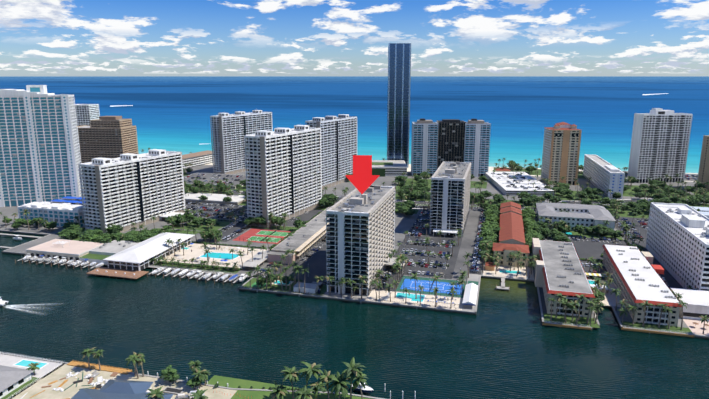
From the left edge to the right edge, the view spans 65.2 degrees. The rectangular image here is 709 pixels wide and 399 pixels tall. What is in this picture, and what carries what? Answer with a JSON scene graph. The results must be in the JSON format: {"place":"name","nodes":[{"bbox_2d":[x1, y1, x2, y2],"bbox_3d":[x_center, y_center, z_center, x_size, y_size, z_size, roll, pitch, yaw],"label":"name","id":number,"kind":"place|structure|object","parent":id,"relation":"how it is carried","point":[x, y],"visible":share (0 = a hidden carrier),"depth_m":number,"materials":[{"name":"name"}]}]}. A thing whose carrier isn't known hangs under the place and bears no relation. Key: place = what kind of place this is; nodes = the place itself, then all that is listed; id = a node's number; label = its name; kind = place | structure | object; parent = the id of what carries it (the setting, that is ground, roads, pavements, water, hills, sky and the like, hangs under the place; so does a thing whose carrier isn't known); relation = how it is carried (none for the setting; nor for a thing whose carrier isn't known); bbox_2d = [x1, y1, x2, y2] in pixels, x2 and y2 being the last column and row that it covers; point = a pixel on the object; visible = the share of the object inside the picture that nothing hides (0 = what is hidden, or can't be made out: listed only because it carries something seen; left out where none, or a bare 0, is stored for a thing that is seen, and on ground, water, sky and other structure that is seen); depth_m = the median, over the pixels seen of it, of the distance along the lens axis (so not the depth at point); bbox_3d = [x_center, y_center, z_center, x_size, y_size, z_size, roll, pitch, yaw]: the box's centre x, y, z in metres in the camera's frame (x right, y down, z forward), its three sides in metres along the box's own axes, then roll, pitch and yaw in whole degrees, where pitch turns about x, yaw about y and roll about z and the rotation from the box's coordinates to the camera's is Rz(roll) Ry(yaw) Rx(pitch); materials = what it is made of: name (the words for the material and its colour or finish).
{"place":"outdoors","nodes":[
{"label":"outdoors","id":0,"kind":"place"},
{"bbox_2d":[0,76,708,398],"bbox_3d":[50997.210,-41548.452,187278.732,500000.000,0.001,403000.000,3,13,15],"label":"sea water","id":1,"kind":"structure","parent":0,"point":[503,344],"depth_m":287.38,"materials":[{"name":"blue liquid"}]},
{"bbox_2d":[6,303,63,315],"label":"wake foam","id":2,"kind":"object","parent":1,"relation":"on","point":[13,305],"visible":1,"depth_m":291.00,"materials":[{"name":"white"}]},
{"bbox_2d":[0,235,373,392],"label":"boats","id":3,"kind":"object","parent":1,"relation":"on","point":[222,278],"visible":0.75,"depth_m":336.34,"materials":[{"name":"white fiberglass"},{"name":"painted plastic"},{"name":"glass"}]},
{"bbox_2d":[110,93,667,106],"bbox_3d":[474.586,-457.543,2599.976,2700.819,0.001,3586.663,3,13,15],"label":"sea wakes","id":4,"kind":"object","parent":1,"relation":"on","point":[132,105],"visible":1,"depth_m":2290.95,"materials":[{"name":"white liquid"}]},
{"bbox_2d":[0,163,708,398],"bbox_3d":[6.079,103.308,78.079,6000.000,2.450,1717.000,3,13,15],"label":"ground","id":5,"kind":"structure","parent":0,"point":[403,223],"depth_m":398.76,"materials":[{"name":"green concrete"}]},
{"bbox_2d":[0,351,224,398],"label":"houses","id":6,"kind":"structure","parent":5,"relation":"on","point":[12,379],"depth_m":209.41,"materials":[{"name":"white concrete"}]},
{"bbox_2d":[0,233,694,398],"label":"docks","id":7,"kind":"object","parent":5,"relation":"on","point":[119,273],"visible":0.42,"depth_m":333.67,"materials":[{"name":"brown wood"}]},
{"bbox_2d":[3,250,692,333],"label":"seawall railings","id":8,"kind":"object","parent":5,"relation":"on","point":[364,299],"visible":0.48,"depth_m":300.04,"materials":[{"name":"silver metal"}]},
{"bbox_2d":[0,43,708,295],"bbox_3d":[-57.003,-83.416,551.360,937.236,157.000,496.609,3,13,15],"label":"buildings","id":9,"kind":"structure","parent":5,"relation":"on","point":[53,146],"depth_m":499.02,"materials":[{"name":"white concrete"}]},
{"bbox_2d":[345,155,379,193],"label":"arrow","id":10,"kind":"object","parent":9,"relation":"on","point":[362,178],"visible":0.95,"depth_m":315.45,"materials":[{"name":"red plastic"}]},
{"bbox_2d":[0,148,708,398],"bbox_3d":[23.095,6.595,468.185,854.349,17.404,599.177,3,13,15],"label":"palms","id":11,"kind":"object","parent":5,"relation":"on","point":[339,383],"visible":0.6,"depth_m":305.10,"materials":[{"name":"green plant"}]},
{"bbox_2d":[2,160,708,388],"bbox_3d":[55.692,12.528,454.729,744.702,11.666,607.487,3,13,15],"label":"trees","id":12,"kind":"object","parent":5,"relation":"on","point":[490,227],"visible":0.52,"depth_m":440.38,"materials":[{"name":"green plant"}]},
{"bbox_2d":[18,150,708,326],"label":"buildings","id":13,"kind":"structure","parent":5,"relation":"on","point":[634,275],"depth_m":355.71,"materials":[{"name":"grey concrete"}]},
{"bbox_2d":[63,172,697,398],"bbox_3d":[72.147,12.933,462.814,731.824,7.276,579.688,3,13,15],"label":"cars","id":14,"kind":"object","parent":5,"relation":"on","point":[475,262],"visible":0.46,"depth_m":419.92,"materials":[{"name":"white metal"}]},
{"bbox_2d":[96,243,708,326],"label":"pool furniture","id":15,"kind":"object","parent":5,"relation":"on","point":[695,323],"visible":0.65,"depth_m":355.01,"materials":[{"name":"white plastic"}]},
{"bbox_2d":[157,213,677,391],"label":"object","id":16,"kind":"object","parent":5,"relation":"on","point":[282,272],"visible":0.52,"depth_m":351.87,"materials":[{"name":"green plant"}]},
{"bbox_2d":[191,182,700,288],"bbox_3d":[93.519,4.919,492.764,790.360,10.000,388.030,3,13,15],"label":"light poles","id":17,"kind":"object","parent":5,"relation":"on","point":[453,231],"visible":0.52,"depth_m":443.17,"materials":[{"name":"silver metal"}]},
{"bbox_2d":[0,0,708,75],"label":"sky","id":18,"kind":"structure","parent":0,"point":[38,37],"materials":[{"name":"blue"}]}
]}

